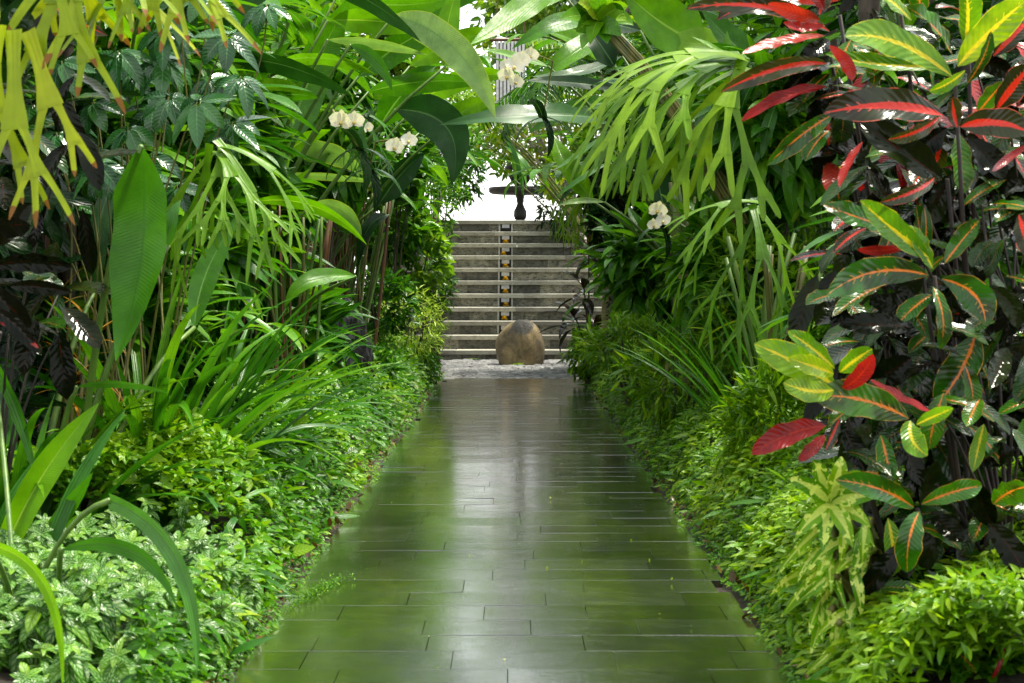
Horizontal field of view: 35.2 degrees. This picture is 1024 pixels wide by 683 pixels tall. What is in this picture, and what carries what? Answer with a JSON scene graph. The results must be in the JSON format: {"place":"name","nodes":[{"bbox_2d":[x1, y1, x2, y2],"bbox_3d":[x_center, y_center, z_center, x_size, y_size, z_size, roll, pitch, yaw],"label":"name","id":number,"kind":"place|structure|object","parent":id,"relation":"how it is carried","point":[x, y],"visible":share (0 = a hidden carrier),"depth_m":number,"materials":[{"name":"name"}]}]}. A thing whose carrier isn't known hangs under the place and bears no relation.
{"place":"outdoors","nodes":[
{"label":"outdoors","id":0,"kind":"place"},
{"bbox_2d":[0,8,96,227],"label":"staghorn fern","id":1,"kind":"object","parent":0,"point":[13,115],"visible":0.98,"depth_m":3.16,"materials":[{"name":"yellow plant"}]},
{"bbox_2d":[7,0,217,113],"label":"staghorn fern","id":2,"kind":"object","parent":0,"point":[72,20],"visible":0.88,"depth_m":3.22,"materials":[{"name":"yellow plant"}]},
{"bbox_2d":[57,0,261,57],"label":"staghorn fern","id":3,"kind":"object","parent":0,"point":[218,11],"visible":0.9,"depth_m":3.30,"materials":[{"name":"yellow plant"}]},
{"bbox_2d":[326,109,392,194],"bbox_3d":[-0.638,-0.738,6.236,0.254,0.331,0.350,1,2,20],"label":"orchid","id":4,"kind":"object","parent":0,"point":[342,118],"visible":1,"depth_m":6.33,"materials":[{"name":"white plant"}]},
{"bbox_2d":[337,131,417,213],"bbox_3d":[-0.528,-0.670,6.427,0.244,0.315,0.398,-1,2,-23],"label":"orchid","id":5,"kind":"object","parent":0,"point":[396,144],"visible":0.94,"depth_m":6.53,"materials":[{"name":"white plant"}]},
{"bbox_2d":[354,1,631,282],"label":"sky","id":6,"kind":"structure","parent":0,"point":[492,207],"materials":[{"name":"white"}]},
{"bbox_2d":[421,358,597,379],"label":"cobbled paving","id":7,"kind":"structure","parent":0,"point":[483,368],"depth_m":17.76,"materials":[{"name":"grey stone"}]},
{"bbox_2d":[495,320,544,364],"bbox_3d":[0.095,0.009,18.909,0.581,0.531,0.396,0,2,0],"label":"boulder","id":8,"kind":"object","parent":7,"relation":"on","point":[520,341],"visible":1,"depth_m":18.77,"materials":[{"name":"brown stone"}]},
{"bbox_2d":[0,283,1023,682],"bbox_3d":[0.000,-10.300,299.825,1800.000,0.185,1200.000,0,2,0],"label":"ground","id":9,"kind":"structure","parent":0,"point":[1002,677],"depth_m":6.22,"materials":[{"name":"soil"}]},
{"bbox_2d":[0,9,107,352],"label":"croton","id":10,"kind":"object","parent":9,"relation":"on","point":[15,320],"visible":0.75,"depth_m":3.62,"materials":[{"name":"black plant"}]},
{"bbox_2d":[0,528,117,657],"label":"silver leaved plant","id":11,"kind":"object","parent":9,"relation":"on","point":[14,571],"visible":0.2,"depth_m":4.13,"materials":[{"name":"green plant"}]},
{"bbox_2d":[0,565,132,682],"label":"silver leaved plant","id":12,"kind":"object","parent":9,"relation":"on","point":[30,672],"visible":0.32,"depth_m":3.76,"materials":[{"name":"green plant"}]},
{"bbox_2d":[0,59,136,476],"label":"croton","id":13,"kind":"object","parent":9,"relation":"on","point":[84,327],"visible":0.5,"depth_m":4.80,"materials":[{"name":"black plant"}]},
{"bbox_2d":[0,0,169,489],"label":"broadleaf hedge","id":14,"kind":"object","parent":9,"relation":"on","point":[54,231],"visible":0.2,"depth_m":5.76,"materials":[{"name":"green plant"}]},
{"bbox_2d":[0,50,177,443],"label":"ginger bush","id":15,"kind":"object","parent":9,"relation":"on","point":[29,85],"visible":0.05,"depth_m":6.49,"materials":[{"name":"green plant"}]},
{"bbox_2d":[19,492,161,558],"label":"silver leaved plant","id":16,"kind":"object","parent":9,"relation":"on","point":[37,538],"visible":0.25,"depth_m":4.74,"materials":[{"name":"green plant"}]},
{"bbox_2d":[0,366,199,682],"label":"arching strap plant","id":17,"kind":"object","parent":9,"relation":"on","point":[25,498],"visible":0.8,"depth_m":4.36,"materials":[{"name":"green plant"}]},
{"bbox_2d":[11,544,205,675],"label":"silver leaved plant","id":18,"kind":"object","parent":9,"relation":"on","point":[76,571],"visible":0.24,"depth_m":3.99,"materials":[{"name":"green plant"}]},
{"bbox_2d":[0,547,218,682],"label":"silver leaved plant","id":19,"kind":"object","parent":9,"relation":"on","point":[115,662],"visible":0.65,"depth_m":3.75,"materials":[{"name":"green plant"}]},
{"bbox_2d":[0,367,252,536],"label":"strap leaved lily","id":20,"kind":"object","parent":9,"relation":"on","point":[20,466],"visible":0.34,"depth_m":5.11,"materials":[{"name":"green plant"}]},
{"bbox_2d":[34,216,222,497],"bbox_3d":[-1.664,0.100,6.614,0.961,1.251,0.998,0,2,0],"label":"ginger bush","id":21,"kind":"object","parent":9,"relation":"on","point":[149,312],"visible":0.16,"depth_m":6.45,"materials":[{"name":"green plant"}]},
{"bbox_2d":[44,514,217,581],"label":"silver leaved plant","id":22,"kind":"object","parent":9,"relation":"on","point":[114,527],"visible":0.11,"depth_m":4.54,"materials":[{"name":"green plant"}]},
{"bbox_2d":[35,144,235,527],"bbox_3d":[-1.334,0.075,5.506,0.588,1.391,1.400,0,2,0],"label":"heliconia","id":23,"kind":"object","parent":9,"relation":"on","point":[145,225],"visible":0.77,"depth_m":4.93,"materials":[{"name":"green plant"}]},
{"bbox_2d":[166,137,314,298],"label":"staghorn fern","id":24,"kind":"object","parent":23,"relation":"attached to","point":[224,169],"visible":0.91,"depth_m":5.39,"materials":[{"name":"green plant"}]},
{"bbox_2d":[27,0,258,173],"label":"ginger bush","id":25,"kind":"object","parent":9,"relation":"on","point":[234,111],"visible":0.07,"depth_m":7.47,"materials":[{"name":"green plant"}]},
{"bbox_2d":[2,0,292,527],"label":"umbrella tree","id":26,"kind":"object","parent":9,"relation":"on","point":[125,67],"visible":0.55,"depth_m":5.66,"materials":[{"name":"green plant"}]},
{"bbox_2d":[63,527,265,677],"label":"silver leaved plant","id":27,"kind":"object","parent":9,"relation":"on","point":[86,618],"visible":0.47,"depth_m":4.18,"materials":[{"name":"green plant"}]},
{"bbox_2d":[79,156,291,352],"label":"ginger bush","id":28,"kind":"object","parent":9,"relation":"on","point":[234,265],"visible":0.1,"depth_m":7.46,"materials":[{"name":"green plant"}]},
{"bbox_2d":[109,496,276,612],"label":"silver leaved plant","id":29,"kind":"object","parent":9,"relation":"on","point":[177,524],"visible":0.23,"depth_m":4.80,"materials":[{"name":"green plant"}]},
{"bbox_2d":[74,0,319,250],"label":"ginger plant","id":30,"kind":"object","parent":9,"relation":"on","point":[134,43],"visible":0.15,"depth_m":7.27,"materials":[{"name":"green plant"}]},
{"bbox_2d":[0,268,435,532],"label":"strap leaved lily","id":31,"kind":"object","parent":9,"relation":"on","point":[220,400],"visible":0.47,"depth_m":5.74,"materials":[{"name":"green plant"}]},
{"bbox_2d":[94,0,349,181],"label":"ginger plant","id":32,"kind":"object","parent":9,"relation":"on","point":[300,22],"visible":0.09,"depth_m":8.76,"materials":[{"name":"green plant"}]},
{"bbox_2d":[6,331,440,682],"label":"ground cover","id":33,"kind":"object","parent":9,"relation":"on","point":[234,450],"visible":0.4,"depth_m":5.40,"materials":[{"name":"green plant"}]},
{"bbox_2d":[112,207,341,407],"bbox_3d":[-1.340,0.059,6.784,1.334,1.317,1.176,2,3,43],"label":"ginger plant","id":34,"kind":"object","parent":9,"relation":"on","point":[293,334],"visible":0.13,"depth_m":6.78,"materials":[{"name":"green plant"}]},
{"bbox_2d":[64,337,428,682],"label":"broad leaf weed","id":35,"kind":"object","parent":9,"relation":"on","point":[296,550],"visible":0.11,"depth_m":5.40,"materials":[{"name":"green plant"}]},
{"bbox_2d":[187,25,317,328],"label":"ginger bush","id":36,"kind":"object","parent":9,"relation":"on","point":[292,94],"visible":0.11,"depth_m":8.91,"materials":[{"name":"green plant"}]},
{"bbox_2d":[184,0,366,350],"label":"heliconia","id":37,"kind":"object","parent":9,"relation":"on","point":[340,213],"visible":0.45,"depth_m":8.30,"materials":[{"name":"green plant"}]},
{"bbox_2d":[225,131,334,352],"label":"ginger bush","id":38,"kind":"object","parent":9,"relation":"on","point":[267,186],"visible":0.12,"depth_m":9.01,"materials":[{"name":"green plant"}]},
{"bbox_2d":[183,262,381,416],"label":"strap leaved lily","id":39,"kind":"object","parent":9,"relation":"on","point":[275,354],"visible":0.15,"depth_m":7.74,"materials":[{"name":"green plant"}]},
{"bbox_2d":[241,205,329,396],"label":"stalk clump","id":40,"kind":"object","parent":9,"relation":"on","point":[275,313],"visible":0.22,"depth_m":8.85,"materials":[{"name":"green plant"}]},
{"bbox_2d":[135,372,446,682],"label":"moss","id":41,"kind":"object","parent":9,"relation":"on","point":[263,611],"visible":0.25,"depth_m":5.55,"materials":[{"name":"green plant"}]},
{"bbox_2d":[223,264,377,393],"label":"ginger bush","id":42,"kind":"object","parent":9,"relation":"on","point":[330,306],"visible":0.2,"depth_m":9.35,"materials":[{"name":"green plant"}]},
{"bbox_2d":[179,294,424,492],"bbox_3d":[-1.062,0.244,6.947,1.420,0.933,1.319,0,2,0],"label":"strap leaved lily","id":43,"kind":"object","parent":9,"relation":"on","point":[239,350],"visible":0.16,"depth_m":6.89,"materials":[{"name":"green plant"}]},
{"bbox_2d":[245,3,382,268],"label":"ginger bush","id":44,"kind":"object","parent":9,"relation":"on","point":[348,102],"visible":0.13,"depth_m":12.06,"materials":[{"name":"green plant"}]},
{"bbox_2d":[280,93,396,286],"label":"ginger bush","id":45,"kind":"object","parent":9,"relation":"on","point":[341,139],"visible":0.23,"depth_m":11.38,"materials":[{"name":"green plant"}]},
{"bbox_2d":[331,294,378,420],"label":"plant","id":46,"kind":"object","parent":9,"relation":"on","point":[365,352],"visible":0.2,"depth_m":10.92,"materials":[{"name":"green plant"}]},
{"bbox_2d":[322,186,394,352],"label":"stalk clump","id":47,"kind":"object","parent":9,"relation":"on","point":[387,208],"visible":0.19,"depth_m":12.17,"materials":[{"name":"green plant"}]},
{"bbox_2d":[256,0,495,200],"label":"heliconia","id":48,"kind":"object","parent":9,"relation":"on","point":[411,28],"visible":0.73,"depth_m":9.74,"materials":[{"name":"green plant"}]},
{"bbox_2d":[350,264,423,387],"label":"shrub","id":49,"kind":"object","parent":9,"relation":"on","point":[387,322],"visible":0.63,"depth_m":13.31,"materials":[{"name":"green plant"}]},
{"bbox_2d":[283,0,499,268],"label":"heliconia","id":50,"kind":"object","parent":9,"relation":"on","point":[426,114],"visible":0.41,"depth_m":11.47,"materials":[{"name":"green plant"}]},
{"bbox_2d":[347,181,440,318],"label":"shrub","id":51,"kind":"object","parent":9,"relation":"on","point":[413,245],"visible":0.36,"depth_m":16.00,"materials":[{"name":"green plant"}]},
{"bbox_2d":[359,105,443,339],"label":"shrub","id":52,"kind":"object","parent":9,"relation":"on","point":[414,191],"visible":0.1,"depth_m":15.42,"materials":[{"name":"green plant"}]},
{"bbox_2d":[368,285,454,386],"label":"variegated shrub","id":53,"kind":"object","parent":9,"relation":"on","point":[420,345],"visible":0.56,"depth_m":14.54,"materials":[{"name":"green plant"}]},
{"bbox_2d":[376,207,457,343],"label":"shrub","id":54,"kind":"object","parent":9,"relation":"on","point":[444,269],"visible":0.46,"depth_m":16.42,"materials":[{"name":"green plant"}]},
{"bbox_2d":[396,161,472,348],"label":"shrub","id":55,"kind":"object","parent":9,"relation":"on","point":[438,205],"visible":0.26,"depth_m":19.44,"materials":[{"name":"green plant"}]},
{"bbox_2d":[338,54,538,310],"bbox_3d":[-0.957,-1.044,14.143,1.959,2.971,1.506,-2,3,-39],"label":"ginger plant","id":56,"kind":"object","parent":9,"relation":"on","point":[485,60],"visible":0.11,"depth_m":14.25,"materials":[{"name":"green plant"}]},
{"bbox_2d":[377,220,601,358],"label":"stone staircase","id":57,"kind":"structure","parent":9,"relation":"on","point":[537,261],"depth_m":21.49,"materials":[{"name":"grey stone"}]},
{"bbox_2d":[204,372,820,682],"bbox_3d":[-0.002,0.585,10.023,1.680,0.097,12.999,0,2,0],"label":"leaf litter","id":58,"kind":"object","parent":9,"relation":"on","point":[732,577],"visible":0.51,"depth_m":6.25,"materials":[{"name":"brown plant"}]},
{"bbox_2d":[469,74,601,219],"bbox_3d":[0.435,-2.310,27.389,3.426,4.521,2.258,0,2,0],"label":"frangipani tree","id":59,"kind":"object","parent":9,"relation":"on","point":[538,148],"visible":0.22,"depth_m":27.05,"materials":[{"name":"green plant"}]},
{"bbox_2d":[465,0,645,89],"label":"garden tree","id":60,"kind":"object","parent":9,"relation":"on","point":[489,7],"visible":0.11,"depth_m":41.15,"materials":[{"name":"green plant"}]},
{"bbox_2d":[503,131,635,333],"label":"palm sprig","id":61,"kind":"object","parent":9,"relation":"on","point":[516,155],"visible":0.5,"depth_m":18.92,"materials":[{"name":"green plant"}]},
{"bbox_2d":[538,229,601,365],"bbox_3d":[0.768,-0.378,15.840,0.787,1.513,1.155,-1,3,-32],"label":"cordyline","id":62,"kind":"object","parent":9,"relation":"on","point":[588,304],"visible":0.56,"depth_m":15.86,"materials":[{"name":"black plant"}]},
{"bbox_2d":[478,33,671,381],"bbox_3d":[1.049,-1.196,15.226,2.537,3.197,2.557,-1,2,-17],"label":"palm","id":63,"kind":"object","parent":9,"relation":"on","point":[527,95],"visible":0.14,"depth_m":15.00,"materials":[{"name":"green plant"}]},
{"bbox_2d":[439,0,721,339],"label":"heliconia","id":64,"kind":"object","parent":9,"relation":"on","point":[666,26],"visible":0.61,"depth_m":10.40,"materials":[{"name":"green plant"}]},
{"bbox_2d":[566,307,671,420],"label":"shrub","id":65,"kind":"object","parent":9,"relation":"on","point":[606,356],"visible":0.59,"depth_m":10.91,"materials":[{"name":"green plant"}]},
{"bbox_2d":[578,115,665,349],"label":"shrub","id":66,"kind":"object","parent":9,"relation":"on","point":[595,210],"visible":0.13,"depth_m":14.24,"materials":[{"name":"green plant"}]},
{"bbox_2d":[573,202,673,414],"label":"ginger bush","id":67,"kind":"object","parent":9,"relation":"on","point":[621,256],"visible":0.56,"depth_m":11.43,"materials":[{"name":"green plant"}]},
{"bbox_2d":[590,52,726,378],"bbox_3d":[1.136,-0.742,10.557,1.285,2.638,1.217,0,2,0],"label":"ginger bush","id":68,"kind":"object","parent":9,"relation":"on","point":[666,118],"visible":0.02,"depth_m":10.43,"materials":[{"name":"green plant"}]},
{"bbox_2d":[561,0,783,309],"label":"leafy vine","id":69,"kind":"object","parent":9,"relation":"on","point":[603,19],"visible":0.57,"depth_m":8.10,"materials":[{"name":"green plant"}]},
{"bbox_2d":[609,324,737,462],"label":"shrub","id":70,"kind":"object","parent":9,"relation":"on","point":[664,404],"visible":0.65,"depth_m":8.50,"materials":[{"name":"green plant"}]},
{"bbox_2d":[652,182,736,443],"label":"stalk clump","id":71,"kind":"object","parent":9,"relation":"on","point":[672,233],"visible":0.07,"depth_m":9.38,"materials":[{"name":"green plant"}]},
{"bbox_2d":[604,266,816,436],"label":"strap leaved lily","id":72,"kind":"object","parent":9,"relation":"on","point":[703,382],"visible":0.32,"depth_m":7.51,"materials":[{"name":"green plant"}]},
{"bbox_2d":[635,179,826,423],"bbox_3d":[1.176,-0.119,8.632,0.934,1.538,0.989,-2,3,-36],"label":"ginger bush","id":73,"kind":"object","parent":9,"relation":"on","point":[697,221],"visible":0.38,"depth_m":8.45,"materials":[{"name":"green plant"}]},
{"bbox_2d":[587,378,887,682],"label":"ground cover","id":74,"kind":"object","parent":9,"relation":"on","point":[776,641],"visible":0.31,"depth_m":5.57,"materials":[{"name":"green plant"}]},
{"bbox_2d":[639,11,838,317],"bbox_3d":[1.467,-0.634,9.046,1.264,2.548,1.056,-1,2,-14],"label":"heliconia","id":75,"kind":"object","parent":9,"relation":"on","point":[724,31],"visible":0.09,"depth_m":9.38,"materials":[{"name":"green plant"}]},
{"bbox_2d":[683,203,836,387],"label":"shrub","id":76,"kind":"object","parent":9,"relation":"on","point":[720,306],"visible":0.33,"depth_m":8.12,"materials":[{"name":"green plant"}]},
{"bbox_2d":[677,8,849,270],"bbox_3d":[1.554,-1.031,10.449,1.594,3.222,1.992,0,2,0],"label":"ginger plant","id":77,"kind":"object","parent":9,"relation":"on","point":[824,19],"visible":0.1,"depth_m":10.33,"materials":[{"name":"plant"}]},
{"bbox_2d":[676,27,857,269],"bbox_3d":[1.337,-0.492,8.415,1.119,2.298,1.114,0,2,0],"label":"ginger bush","id":78,"kind":"object","parent":9,"relation":"on","point":[793,185],"visible":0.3,"depth_m":8.16,"materials":[{"name":"green plant"}]},
{"bbox_2d":[704,357,837,519],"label":"shrub","id":79,"kind":"object","parent":9,"relation":"on","point":[765,383],"visible":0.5,"depth_m":6.14,"materials":[{"name":"green plant"}]},
{"bbox_2d":[724,233,822,490],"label":"stalk clump","id":80,"kind":"object","parent":9,"relation":"on","point":[769,305],"visible":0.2,"depth_m":7.36,"materials":[{"name":"green plant"}]},
{"bbox_2d":[686,0,895,358],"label":"croton","id":81,"kind":"object","parent":9,"relation":"on","point":[804,66],"visible":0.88,"depth_m":3.92,"materials":[{"name":"red plant"}]},
{"bbox_2d":[577,332,1023,682],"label":"ground cover","id":82,"kind":"object","parent":9,"relation":"on","point":[932,607],"visible":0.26,"depth_m":4.29,"materials":[{"name":"green plant"}]},
{"bbox_2d":[769,457,896,680],"bbox_3d":[0.818,0.544,3.885,0.218,0.572,0.480,2,3,36],"label":"variegated croton","id":83,"kind":"object","parent":9,"relation":"on","point":[844,559],"visible":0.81,"depth_m":3.78,"materials":[{"name":"green plant"}]},
{"bbox_2d":[751,330,952,580],"bbox_3d":[0.878,0.403,3.724,0.359,0.864,0.683,2,3,43],"label":"croton","id":84,"kind":"object","parent":9,"relation":"on","point":[805,362],"visible":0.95,"depth_m":3.62,"materials":[{"name":"green plant"}]},
{"bbox_2d":[769,0,952,207],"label":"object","id":85,"kind":"object","parent":9,"relation":"on","point":[887,13],"visible":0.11,"depth_m":8.27,"materials":[{"name":"green plant"}]},
{"bbox_2d":[843,0,882,336],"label":"mossy trunk","id":86,"kind":"object","parent":9,"relation":"on","point":[868,9],"visible":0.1,"depth_m":6.33,"materials":[{"name":"plant"}]},
{"bbox_2d":[564,48,780,244],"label":"staghorn fern","id":87,"kind":"object","parent":86,"relation":"attached to","point":[655,83],"visible":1,"depth_m":5.96,"materials":[{"name":"green plant"}]},
{"bbox_2d":[661,197,835,370],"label":"staghorn fern","id":88,"kind":"object","parent":86,"relation":"attached to","point":[752,207],"visible":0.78,"depth_m":6.78,"materials":[{"name":"green plant"}]},
{"bbox_2d":[776,155,1023,348],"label":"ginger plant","id":89,"kind":"object","parent":9,"relation":"on","point":[1002,265],"visible":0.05,"depth_m":5.77,"materials":[{"name":"green plant"}]},
{"bbox_2d":[786,56,1023,464],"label":"croton","id":90,"kind":"object","parent":9,"relation":"on","point":[801,314],"visible":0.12,"depth_m":4.35,"materials":[{"name":"black plant"}]},
{"bbox_2d":[791,151,1023,524],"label":"croton","id":91,"kind":"object","parent":9,"relation":"on","point":[986,250],"visible":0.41,"depth_m":3.91,"materials":[{"name":"green plant"}]},
{"bbox_2d":[797,334,1023,535],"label":"croton","id":92,"kind":"object","parent":9,"relation":"on","point":[924,389],"visible":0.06,"depth_m":4.05,"materials":[{"name":"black plant"}]},
{"bbox_2d":[801,3,1023,469],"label":"croton","id":93,"kind":"object","parent":9,"relation":"on","point":[840,131],"visible":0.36,"depth_m":4.09,"materials":[{"name":"red plant"}]},
{"bbox_2d":[803,131,1023,474],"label":"croton","id":94,"kind":"object","parent":9,"relation":"on","point":[837,354],"visible":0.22,"depth_m":4.08,"materials":[{"name":"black plant"}]},
{"bbox_2d":[806,287,1023,606],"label":"croton","id":95,"kind":"object","parent":9,"relation":"on","point":[982,447],"visible":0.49,"depth_m":3.81,"materials":[{"name":"green plant"}]},
{"bbox_2d":[823,168,1023,650],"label":"croton","id":96,"kind":"object","parent":9,"relation":"on","point":[854,283],"visible":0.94,"depth_m":3.74,"materials":[{"name":"green plant"}]},
{"bbox_2d":[823,64,1023,489],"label":"croton","id":97,"kind":"object","parent":9,"relation":"on","point":[874,111],"visible":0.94,"depth_m":3.76,"materials":[{"name":"red plant"}]},
{"bbox_2d":[826,0,1023,487],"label":"croton","id":98,"kind":"object","parent":9,"relation":"on","point":[997,29],"visible":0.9,"depth_m":3.82,"materials":[{"name":"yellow plant"}]},
{"bbox_2d":[835,332,1023,527],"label":"croton","id":99,"kind":"object","parent":9,"relation":"on","point":[930,460],"visible":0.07,"depth_m":4.19,"materials":[{"name":"plant"}]},
{"bbox_2d":[836,442,1023,677],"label":"croton","id":100,"kind":"object","parent":9,"relation":"on","point":[904,552],"visible":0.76,"depth_m":3.69,"materials":[{"name":"green plant"}]},
{"bbox_2d":[867,499,1016,680],"bbox_3d":[1.190,0.664,4.015,0.730,0.613,0.527,0,2,0],"label":"croton","id":101,"kind":"object","parent":9,"relation":"on","point":[933,552],"visible":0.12,"depth_m":3.89,"materials":[{"name":"plant"}]},
{"bbox_2d":[893,0,1023,458],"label":"croton plant","id":102,"kind":"object","parent":9,"relation":"on","point":[954,32],"visible":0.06,"depth_m":6.31,"materials":[{"name":"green plant"}]},
{"bbox_2d":[896,622,1023,682],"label":"shrub","id":103,"kind":"object","parent":9,"relation":"on","point":[988,664],"visible":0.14,"depth_m":3.85,"materials":[{"name":"green plant"}]},
{"bbox_2d":[229,378,796,682],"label":"path","id":104,"kind":"structure","parent":0,"point":[456,613],"depth_m":5.37,"materials":[{"name":"grey tile"}]},
{"bbox_2d":[497,46,573,157],"bbox_3d":[0.065,-1.071,7.235,0.213,0.480,0.433,2,3,41],"label":"orchid","id":105,"kind":"object","parent":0,"point":[519,61],"visible":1,"depth_m":7.15,"materials":[{"name":"white plant"}]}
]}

